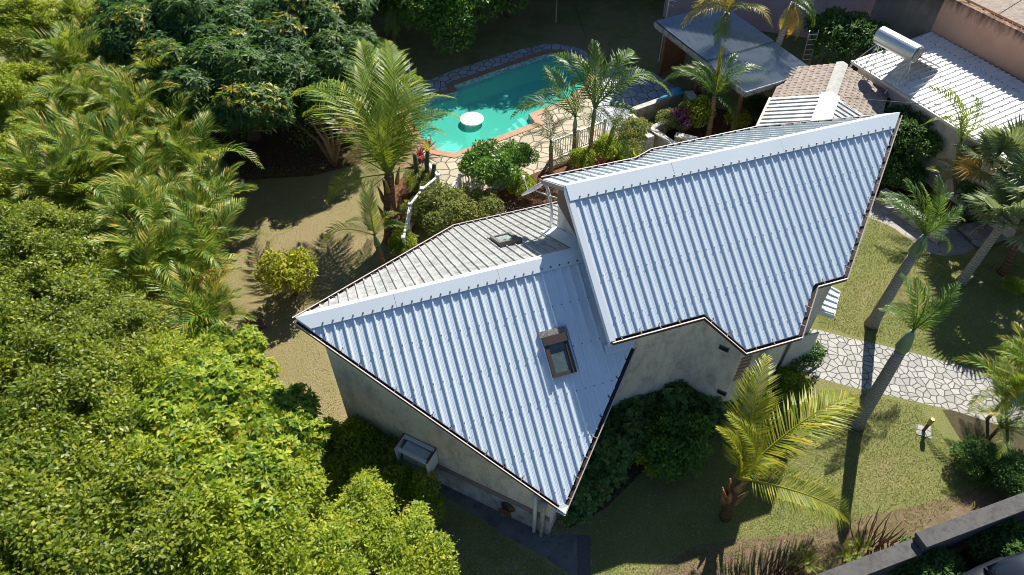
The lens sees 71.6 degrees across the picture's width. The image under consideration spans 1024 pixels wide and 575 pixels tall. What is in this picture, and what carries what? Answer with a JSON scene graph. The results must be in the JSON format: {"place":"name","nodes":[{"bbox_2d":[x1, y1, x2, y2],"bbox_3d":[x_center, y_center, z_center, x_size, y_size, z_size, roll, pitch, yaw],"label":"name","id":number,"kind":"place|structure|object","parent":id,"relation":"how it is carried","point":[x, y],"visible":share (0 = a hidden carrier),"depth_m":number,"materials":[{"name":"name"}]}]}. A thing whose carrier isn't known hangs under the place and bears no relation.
{"place":"outdoors","nodes":[
{"label":"outdoors","id":0,"kind":"place"},
{"bbox_2d":[195,163,400,426],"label":"dry lawn","id":1,"kind":"structure","parent":0,"point":[339,261],"depth_m":26.81,"materials":[{"name":"plant"}]},
{"bbox_2d":[141,85,226,158],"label":"grove palm","id":2,"kind":"object","parent":1,"relation":"on","point":[175,124],"visible":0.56,"depth_m":25.97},
{"bbox_2d":[132,253,257,340],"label":"grove palm","id":3,"kind":"object","parent":1,"relation":"on","point":[200,322],"visible":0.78,"depth_m":20.20,"materials":[{"name":"plant"}]},
{"bbox_2d":[146,166,244,273],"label":"grove palm","id":4,"kind":"object","parent":1,"relation":"on","point":[205,202],"visible":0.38,"depth_m":23.52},
{"bbox_2d":[155,268,246,348],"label":"grove palm","id":5,"kind":"object","parent":1,"relation":"on","point":[223,290],"visible":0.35,"depth_m":20.48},
{"bbox_2d":[150,191,257,313],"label":"grove palm","id":6,"kind":"object","parent":1,"relation":"on","point":[212,241],"visible":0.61,"depth_m":21.89,"materials":[{"name":"plant"}]},
{"bbox_2d":[145,109,263,226],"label":"grove palm","id":7,"kind":"object","parent":1,"relation":"on","point":[181,147],"visible":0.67,"depth_m":25.26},
{"bbox_2d":[179,152,257,250],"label":"grove palm","id":8,"kind":"object","parent":1,"relation":"on","point":[212,174],"visible":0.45,"depth_m":24.74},
{"bbox_2d":[251,244,318,295],"bbox_3d":[-7.785,-0.539,24.670,2.396,2.156,2.232,2,48,1],"label":"shrub","id":9,"kind":"object","parent":1,"relation":"on","point":[291,273],"visible":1,"depth_m":24.15,"materials":[{"name":"green plant"}]},
{"bbox_2d":[321,182,409,265],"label":"palm tree","id":10,"kind":"object","parent":1,"relation":"on","point":[370,203],"visible":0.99,"depth_m":24.66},
{"bbox_2d":[402,44,590,99],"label":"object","id":11,"kind":"structure","parent":0,"point":[438,83],"depth_m":35.78,"materials":[{"name":"grey stone"}]},
{"bbox_2d":[396,50,624,207],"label":"pool terrace","id":12,"kind":"structure","parent":0,"point":[447,169],"depth_m":31.27,"materials":[{"name":"stone"}]},
{"bbox_2d":[456,138,522,187],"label":"shrub","id":13,"kind":"object","parent":12,"relation":"on","point":[486,157],"visible":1,"depth_m":28.07,"materials":[{"name":"green plant"}]},
{"bbox_2d":[404,49,594,157],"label":"swimming pool","id":14,"kind":"structure","parent":12,"relation":"in","point":[452,91],"depth_m":34.61,"materials":[{"name":"ceramic"}]},
{"bbox_2d":[412,57,586,151],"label":"pool water","id":15,"kind":"structure","parent":14,"relation":"in","point":[495,101],"depth_m":33.85,"materials":[{"name":"teal liquid"}]},
{"bbox_2d":[0,0,1023,574],"bbox_3d":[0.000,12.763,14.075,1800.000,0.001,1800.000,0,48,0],"label":"ground","id":16,"kind":"structure","parent":0,"point":[614,24],"depth_m":36.64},
{"bbox_2d":[0,117,65,204],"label":"broadleaf tree","id":17,"kind":"object","parent":16,"relation":"on","point":[8,176],"visible":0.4,"depth_m":22.96,"materials":[{"name":"green plant"}]},
{"bbox_2d":[0,0,74,63],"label":"broadleaf tree","id":18,"kind":"object","parent":16,"relation":"on","point":[9,25],"visible":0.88,"depth_m":29.37,"materials":[{"name":"green plant"}]},
{"bbox_2d":[0,58,82,133],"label":"broadleaf tree","id":19,"kind":"object","parent":16,"relation":"on","point":[13,75],"visible":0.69,"depth_m":26.04,"materials":[{"name":"green plant"}]},
{"bbox_2d":[0,129,93,251],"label":"grove palm","id":20,"kind":"object","parent":16,"relation":"on","point":[24,161],"visible":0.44,"depth_m":22.68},
{"bbox_2d":[0,254,113,398],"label":"broadleaf tree","id":21,"kind":"object","parent":16,"relation":"on","point":[18,318],"visible":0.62,"depth_m":18.49,"materials":[{"name":"green plant"}]},
{"bbox_2d":[0,196,119,307],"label":"broadleaf tree","id":22,"kind":"object","parent":16,"relation":"on","point":[30,228],"visible":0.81,"depth_m":20.34,"materials":[{"name":"green plant"}]},
{"bbox_2d":[6,20,120,101],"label":"grove palm","id":23,"kind":"object","parent":16,"relation":"on","point":[63,45],"visible":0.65,"depth_m":28.07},
{"bbox_2d":[0,441,129,574],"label":"broadleaf tree","id":24,"kind":"object","parent":16,"relation":"on","point":[38,504],"visible":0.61,"depth_m":14.08,"materials":[{"name":"green plant"}]},
{"bbox_2d":[7,137,124,215],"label":"grove palm","id":25,"kind":"object","parent":16,"relation":"on","point":[53,172],"visible":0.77,"depth_m":22.62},
{"bbox_2d":[5,96,129,157],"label":"grove palm","id":26,"kind":"object","parent":16,"relation":"on","point":[31,114],"visible":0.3,"depth_m":23.73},
{"bbox_2d":[0,375,137,570],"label":"broadleaf tree","id":27,"kind":"object","parent":16,"relation":"on","point":[42,459],"visible":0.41,"depth_m":15.39,"materials":[{"name":"green plant"}]},
{"bbox_2d":[0,320,154,480],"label":"broadleaf tree","id":28,"kind":"object","parent":16,"relation":"on","point":[79,374],"visible":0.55,"depth_m":16.54,"materials":[{"name":"green plant"}]},
{"bbox_2d":[20,110,152,181],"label":"grove palm","id":29,"kind":"object","parent":16,"relation":"on","point":[82,152],"visible":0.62,"depth_m":23.15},
{"bbox_2d":[31,243,156,317],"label":"broadleaf tree","id":30,"kind":"object","parent":16,"relation":"on","point":[109,263],"visible":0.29,"depth_m":20.36,"materials":[{"name":"green plant"}]},
{"bbox_2d":[22,286,172,378],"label":"broadleaf tree","id":31,"kind":"object","parent":16,"relation":"on","point":[119,313],"visible":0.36,"depth_m":18.45,"materials":[{"name":"green plant"}]},
{"bbox_2d":[2,458,205,574],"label":"broadleaf tree","id":32,"kind":"object","parent":16,"relation":"on","point":[144,554],"visible":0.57,"depth_m":14.31,"materials":[{"name":"green plant"}]},
{"bbox_2d":[70,103,177,168],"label":"grove palm","id":33,"kind":"object","parent":16,"relation":"on","point":[114,149],"visible":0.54,"depth_m":24.24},
{"bbox_2d":[81,66,181,124],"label":"grove palm","id":34,"kind":"object","parent":16,"relation":"on","point":[135,112],"visible":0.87,"depth_m":25.59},
{"bbox_2d":[70,170,193,302],"bbox_3d":[-11.700,-1.224,23.216,3.392,5.247,3.466,-8,48,-7],"label":"grove palm","id":35,"kind":"object","parent":16,"relation":"on","point":[139,210],"visible":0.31,"depth_m":21.67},
{"bbox_2d":[86,216,189,333],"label":"grove palm","id":36,"kind":"object","parent":16,"relation":"on","point":[155,232],"visible":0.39,"depth_m":20.75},
{"bbox_2d":[83,166,196,232],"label":"grove palm","id":37,"kind":"object","parent":16,"relation":"on","point":[128,185],"visible":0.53,"depth_m":21.76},
{"bbox_2d":[60,387,224,544],"bbox_3d":[-8.883,5.494,17.008,5.134,5.447,5.014,0,48,0],"label":"broadleaf tree","id":38,"kind":"object","parent":16,"relation":"on","point":[146,451],"visible":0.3,"depth_m":15.53,"materials":[{"name":"green plant"}]},
{"bbox_2d":[91,327,215,437],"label":"broadleaf tree","id":39,"kind":"object","parent":16,"relation":"on","point":[153,359],"visible":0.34,"depth_m":17.77,"materials":[{"name":"green plant"}]},
{"bbox_2d":[100,182,217,276],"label":"grove palm","id":40,"kind":"object","parent":16,"relation":"on","point":[122,220],"visible":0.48,"depth_m":21.44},
{"bbox_2d":[99,140,224,208],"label":"grove palm","id":41,"kind":"object","parent":16,"relation":"on","point":[147,173],"visible":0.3,"depth_m":23.94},
{"bbox_2d":[123,219,237,330],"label":"grove palm","id":42,"kind":"object","parent":16,"relation":"on","point":[151,252],"visible":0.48,"depth_m":20.72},
{"bbox_2d":[109,356,266,492],"bbox_3d":[-8.134,4.427,18.253,4.450,5.047,4.333,19,50,16],"label":"broadleaf tree","id":43,"kind":"object","parent":16,"relation":"on","point":[186,400],"visible":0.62,"depth_m":16.84,"materials":[{"name":"green plant"}]},
{"bbox_2d":[94,450,311,574],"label":"broadleaf tree","id":44,"kind":"object","parent":16,"relation":"on","point":[216,511],"visible":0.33,"depth_m":14.74,"materials":[{"name":"green plant"}]},
{"bbox_2d":[185,322,281,381],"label":"broadleaf tree","id":45,"kind":"object","parent":16,"relation":"on","point":[222,341],"visible":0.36,"depth_m":19.45,"materials":[{"name":"green plant"}]},
{"bbox_2d":[164,412,318,557],"bbox_3d":[-6.591,5.553,17.400,4.071,4.796,4.180,13,49,11],"label":"broadleaf tree","id":46,"kind":"object","parent":16,"relation":"on","point":[264,458],"visible":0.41,"depth_m":15.94,"materials":[{"name":"green plant"}]},
{"bbox_2d":[221,373,331,474],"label":"broadleaf tree","id":47,"kind":"object","parent":16,"relation":"on","point":[292,408],"visible":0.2,"depth_m":17.51,"materials":[{"name":"green plant"}]},
{"bbox_2d":[197,72,365,179],"bbox_3d":[-11.055,-8.601,33.441,7.441,0.001,11.702,-15,50,-13],"label":"mango bed","id":48,"kind":"object","parent":16,"relation":"on","point":[276,151],"visible":0.36,"depth_m":30.98,"materials":[{"name":"soil"}]},
{"bbox_2d":[81,0,241,75],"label":"broadleaf tree","id":49,"kind":"object","parent":48,"relation":"on","point":[123,18],"visible":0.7,"depth_m":28.65,"materials":[{"name":"green plant"}]},
{"bbox_2d":[119,0,338,141],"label":"broadleaf tree","id":50,"kind":"object","parent":48,"relation":"on","point":[234,93],"visible":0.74,"depth_m":27.07,"materials":[{"name":"green plant"}]},
{"bbox_2d":[217,0,379,54],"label":"broadleaf tree","id":51,"kind":"object","parent":48,"relation":"on","point":[324,12],"visible":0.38,"depth_m":29.62,"materials":[{"name":"green plant"}]},
{"bbox_2d":[235,17,392,131],"bbox_3d":[-8.685,-8.665,30.342,6.991,4.744,7.119,-11,49,-10],"label":"broadleaf tree","id":52,"kind":"object","parent":48,"relation":"on","point":[329,63],"visible":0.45,"depth_m":28.39,"materials":[{"name":"green plant"}]},
{"bbox_2d":[282,98,346,166],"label":"bare tree","id":53,"kind":"object","parent":48,"relation":"on","point":[331,151],"visible":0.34,"depth_m":29.39,"materials":[{"name":"green plant"}]},
{"bbox_2d":[193,450,376,574],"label":"broadleaf tree","id":54,"kind":"object","parent":16,"relation":"on","point":[297,544],"visible":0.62,"depth_m":15.19,"materials":[{"name":"green plant"}]},
{"bbox_2d":[310,414,399,506],"bbox_3d":[-4.639,4.766,19.667,3.079,1.846,3.259,-29,54,-24],"label":"shrub","id":55,"kind":"object","parent":16,"relation":"on","point":[357,446],"visible":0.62,"depth_m":19.30,"materials":[{"name":"green plant"}]},
{"bbox_2d":[303,464,460,574],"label":"broadleaf tree","id":56,"kind":"object","parent":16,"relation":"on","point":[397,546],"visible":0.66,"depth_m":16.18,"materials":[{"name":"green plant"}]},
{"bbox_2d":[381,164,422,245],"bbox_3d":[-4.373,-3.161,28.506,1.795,0.001,5.794,5,48,5],"label":"coco bed","id":57,"kind":"object","parent":16,"relation":"on","point":[402,192],"visible":0.25,"depth_m":29.09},
{"bbox_2d":[290,38,465,244],"bbox_3d":[-4.833,-5.837,26.935,5.952,6.016,5.642,-22,51,-19],"label":"palm tree","id":58,"kind":"object","parent":57,"relation":"on","point":[383,141],"visible":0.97,"depth_m":25.40,"materials":[{"name":"plant"}]},
{"bbox_2d":[360,457,446,529],"bbox_3d":[-3.154,5.752,18.999,2.760,1.564,2.608,23,52,19],"label":"shrub","id":59,"kind":"object","parent":16,"relation":"on","point":[408,485],"visible":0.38,"depth_m":18.95,"materials":[{"name":"green plant"}]},
{"bbox_2d":[409,179,478,235],"bbox_3d":[-2.577,-3.174,27.550,2.817,1.537,2.697,-25,53,-21],"label":"shrub","id":60,"kind":"object","parent":16,"relation":"on","point":[446,204],"visible":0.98,"depth_m":27.10,"materials":[{"name":"green plant"}]},
{"bbox_2d":[374,0,530,53],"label":"broadleaf tree","id":61,"kind":"object","parent":16,"relation":"on","point":[437,14],"visible":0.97,"depth_m":33.68,"materials":[{"name":"green plant"}]},
{"bbox_2d":[397,462,576,574],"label":"concrete apron","id":62,"kind":"object","parent":16,"relation":"on","point":[560,550],"visible":0.67,"depth_m":19.48,"materials":[{"name":"concrete"}]},
{"bbox_2d":[484,139,622,216],"bbox_3d":[2.425,-4.364,29.591,9.298,0.001,2.899,-32,55,-26],"label":"flower bed","id":63,"kind":"object","parent":16,"relation":"on","point":[533,198],"visible":0.21,"depth_m":29.05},
{"bbox_2d":[510,65,603,162],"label":"palm tree","id":64,"kind":"object","parent":63,"relation":"on","point":[571,104],"visible":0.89,"depth_m":29.04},
{"bbox_2d":[547,39,671,154],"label":"palm tree","id":65,"kind":"object","parent":63,"relation":"on","point":[596,97],"visible":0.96,"depth_m":28.47,"materials":[{"name":"plant"}]},
{"bbox_2d":[292,112,902,537],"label":"house","id":66,"kind":"structure","parent":16,"relation":"on","point":[510,358],"depth_m":18.86,"materials":[{"name":"metal"}]},
{"bbox_2d":[569,427,714,527],"bbox_3d":[3.735,4.346,21.699,6.992,0.001,3.038,-26,53,-21],"label":"front bed","id":67,"kind":"object","parent":16,"relation":"on","point":[634,471],"visible":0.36,"depth_m":20.53,"materials":[{"name":"soil"}]},
{"bbox_2d":[571,460,613,517],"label":"shrub","id":68,"kind":"object","parent":67,"relation":"on","point":[594,488],"visible":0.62,"depth_m":19.50,"materials":[{"name":"green plant"}]},
{"bbox_2d":[585,420,639,488],"bbox_3d":[2.618,4.684,20.392,2.138,1.307,2.067,20,51,17],"label":"shrub","id":69,"kind":"object","parent":67,"relation":"on","point":[614,452],"visible":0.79,"depth_m":19.93,"materials":[{"name":"green plant"}]},
{"bbox_2d":[606,400,666,448],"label":"shrub","id":70,"kind":"object","parent":67,"relation":"on","point":[630,427],"visible":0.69,"depth_m":20.60,"materials":[{"name":"green plant"}]},
{"bbox_2d":[637,406,714,483],"bbox_3d":[4.645,4.539,20.451,2.222,1.550,2.401,29,54,24],"label":"shrub","id":71,"kind":"object","parent":67,"relation":"on","point":[682,439],"visible":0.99,"depth_m":20.01,"materials":[{"name":"green plant"}]},
{"bbox_2d":[654,379,711,418],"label":"shrub","id":72,"kind":"object","parent":67,"relation":"on","point":[678,391],"visible":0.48,"depth_m":20.98,"materials":[{"name":"green plant"}]},
{"bbox_2d":[686,388,743,434],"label":"shrub","id":73,"kind":"object","parent":67,"relation":"on","point":[716,412],"visible":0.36,"depth_m":20.93,"materials":[{"name":"green plant"}]},
{"bbox_2d":[657,108,755,139],"bbox_3d":[8.523,-7.585,32.517,5.101,0.001,2.947,-11,49,-10],"label":"planter bed","id":74,"kind":"object","parent":16,"relation":"on","point":[720,125],"visible":0.17,"depth_m":32.17,"materials":[{"name":"soil"}]},
{"bbox_2d":[661,44,765,136],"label":"palm tree","id":75,"kind":"object","parent":74,"relation":"on","point":[712,107],"visible":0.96,"depth_m":30.06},
{"bbox_2d":[680,0,773,81],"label":"palm tree","id":76,"kind":"object","parent":16,"relation":"on","point":[723,23],"visible":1,"depth_m":30.99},
{"bbox_2d":[654,4,807,130],"bbox_3d":[9.884,-10.072,32.891,3.785,2.800,6.587,-22,51,-19],"label":"carport","id":77,"kind":"object","parent":16,"relation":"on","point":[746,41],"visible":0.69,"depth_m":31.95,"materials":[{"name":"metal"}]},
{"bbox_2d":[662,0,875,38],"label":"lavender building","id":78,"kind":"structure","parent":16,"relation":"on","point":[756,19],"depth_m":37.39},
{"bbox_2d":[758,0,816,97],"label":"palm tree","id":79,"kind":"object","parent":16,"relation":"on","point":[787,15],"visible":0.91,"depth_m":31.44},
{"bbox_2d":[756,61,888,125],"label":"outbuilding","id":80,"kind":"structure","parent":16,"relation":"on","point":[813,92],"depth_m":28.90,"materials":[{"name":"tile"}]},
{"bbox_2d":[650,483,1016,574],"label":"wall bed","id":81,"kind":"object","parent":16,"relation":"on","point":[986,496],"visible":0.83,"depth_m":19.32,"materials":[{"name":"soil"}]},
{"bbox_2d":[808,5,894,64],"bbox_3d":[15.450,-11.456,32.301,4.056,2.514,4.047,0,48,0],"label":"shrub","id":82,"kind":"object","parent":16,"relation":"on","point":[854,31],"visible":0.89,"depth_m":31.61,"materials":[{"name":"green plant"}]},
{"bbox_2d":[816,492,1023,574],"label":"boundary wall","id":83,"kind":"structure","parent":16,"relation":"on","point":[953,533],"depth_m":17.94,"materials":[{"name":"concrete"}]},
{"bbox_2d":[876,175,973,222],"bbox_3d":[17.639,-3.717,29.010,5.173,0.001,3.061,28,54,23],"label":"shade bed","id":84,"kind":"object","parent":16,"relation":"on","point":[928,188],"visible":0.25,"depth_m":28.93,"materials":[{"name":"soil"}]},
{"bbox_2d":[881,149,929,189],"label":"shrub","id":85,"kind":"object","parent":84,"relation":"on","point":[897,168],"visible":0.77,"depth_m":28.44,"materials":[{"name":"green plant"}]},
{"bbox_2d":[883,103,944,162],"bbox_3d":[16.379,-6.308,29.055,3.296,2.088,3.288,24,52,20],"label":"shrub","id":86,"kind":"object","parent":84,"relation":"on","point":[912,131],"visible":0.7,"depth_m":28.35,"materials":[{"name":"green plant"}]},
{"bbox_2d":[924,86,989,175],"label":"palm tree","id":87,"kind":"object","parent":84,"relation":"on","point":[960,127],"visible":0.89,"depth_m":26.59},
{"bbox_2d":[849,32,1023,252],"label":"neighbour shed","id":88,"kind":"structure","parent":16,"relation":"on","point":[964,74],"depth_m":29.02,"materials":[{"name":"white metal"}]},
{"bbox_2d":[852,26,939,86],"bbox_3d":[16.238,-9.912,29.541,2.568,1.671,2.384,-24,52,-20],"label":"solar water heater","id":89,"kind":"object","parent":88,"relation":"on","point":[901,46],"visible":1,"depth_m":28.72,"materials":[{"name":"metal"}]},
{"bbox_2d":[854,0,1023,82],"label":"salmon wall","id":90,"kind":"structure","parent":16,"relation":"on","point":[995,41],"depth_m":30.51,"materials":[{"name":"paint"}]},
{"bbox_2d":[895,538,1005,574],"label":"verge","id":91,"kind":"structure","parent":16,"relation":"on","point":[971,563],"depth_m":19.03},
{"bbox_2d":[888,535,967,574],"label":"shrub","id":92,"kind":"object","parent":91,"relation":"on","point":[935,558],"visible":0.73,"depth_m":18.09,"materials":[{"name":"green plant"}]},
{"bbox_2d":[956,550,1023,574],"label":"parked car","id":93,"kind":"object","parent":91,"relation":"on","point":[1012,564],"visible":0.77,"depth_m":17.80,"materials":[{"name":"grey paint"}]},
{"bbox_2d":[963,509,1023,563],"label":"shrub","id":94,"kind":"object","parent":91,"relation":"on","point":[1012,539],"visible":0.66,"depth_m":18.54,"materials":[{"name":"green plant"}]},
{"bbox_2d":[943,410,1023,482],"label":"bed","id":95,"kind":"object","parent":16,"relation":"on","point":[963,425],"visible":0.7,"depth_m":21.68,"materials":[{"name":"brown soil"}]},
{"bbox_2d":[948,433,1004,487],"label":"shrub","id":96,"kind":"object","parent":95,"relation":"on","point":[973,448],"visible":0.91,"depth_m":20.38,"materials":[{"name":"green plant"}]},
{"bbox_2d":[952,351,1023,420],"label":"areca palm","id":97,"kind":"object","parent":95,"relation":"on","point":[1016,381],"visible":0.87,"depth_m":20.79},
{"bbox_2d":[967,373,1023,460],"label":"areca palm","id":98,"kind":"object","parent":95,"relation":"on","point":[1001,428],"visible":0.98,"depth_m":20.26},
{"bbox_2d":[981,448,1023,498],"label":"shrub","id":99,"kind":"object","parent":95,"relation":"on","point":[1010,473],"visible":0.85,"depth_m":19.86,"materials":[{"name":"green plant"}]},
{"bbox_2d":[951,112,1023,197],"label":"palm tree","id":100,"kind":"object","parent":16,"relation":"on","point":[998,141],"visible":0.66,"depth_m":25.46,"materials":[{"name":"green plant"}]},
{"bbox_2d":[965,0,1023,29],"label":"roof","id":101,"kind":"object","parent":16,"relation":"on","point":[1011,11],"visible":0.2,"depth_m":30.34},
{"bbox_2d":[590,66,675,130],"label":"patio path","id":102,"kind":"structure","parent":0,"point":[650,90],"depth_m":34.08,"materials":[{"name":"grey stone"}]},
{"bbox_2d":[431,213,1023,574],"bbox_3d":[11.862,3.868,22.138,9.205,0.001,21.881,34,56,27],"label":"lawn","id":103,"kind":"structure","parent":0,"point":[943,426],"depth_m":21.07,"materials":[{"name":"plant"}]},
{"bbox_2d":[715,353,864,530],"bbox_3d":[7.100,4.386,18.767,3.988,4.319,3.872,12,49,11],"label":"palm tree","id":104,"kind":"object","parent":103,"relation":"on","point":[729,499],"visible":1,"depth_m":18.07,"materials":[{"name":"plant"}]},
{"bbox_2d":[770,365,812,400],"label":"shrub","id":105,"kind":"object","parent":103,"relation":"on","point":[790,380],"visible":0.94,"depth_m":22.10,"materials":[{"name":"green plant"}]},
{"bbox_2d":[847,272,963,430],"bbox_3d":[10.773,1.706,20.160,2.048,5.869,1.447,-29,54,-24],"label":"palm tree","id":106,"kind":"object","parent":103,"relation":"on","point":[874,394],"visible":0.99,"depth_m":18.91,"materials":[{"name":"plant"}]},
{"bbox_2d":[864,175,964,329],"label":"palm tree","id":107,"kind":"object","parent":103,"relation":"on","point":[872,321],"visible":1,"depth_m":21.62,"materials":[{"name":"plant"}]},
{"bbox_2d":[954,176,1023,285],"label":"palm tree","id":108,"kind":"object","parent":103,"relation":"on","point":[989,203],"visible":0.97,"depth_m":24.32,"materials":[{"name":"green plant"}]},
{"bbox_2d":[988,148,1023,275],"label":"palm tree","id":109,"kind":"object","parent":103,"relation":"on","point":[1014,183],"visible":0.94,"depth_m":24.37,"materials":[{"name":"green plant"}]},
{"bbox_2d":[801,329,1023,429],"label":"stone path","id":110,"kind":"structure","parent":0,"point":[854,363],"depth_m":23.05,"materials":[{"name":"stone"}]},
{"bbox_2d":[869,195,974,255],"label":"garden path","id":111,"kind":"structure","parent":0,"point":[960,243],"depth_m":27.50,"materials":[{"name":"stone"}]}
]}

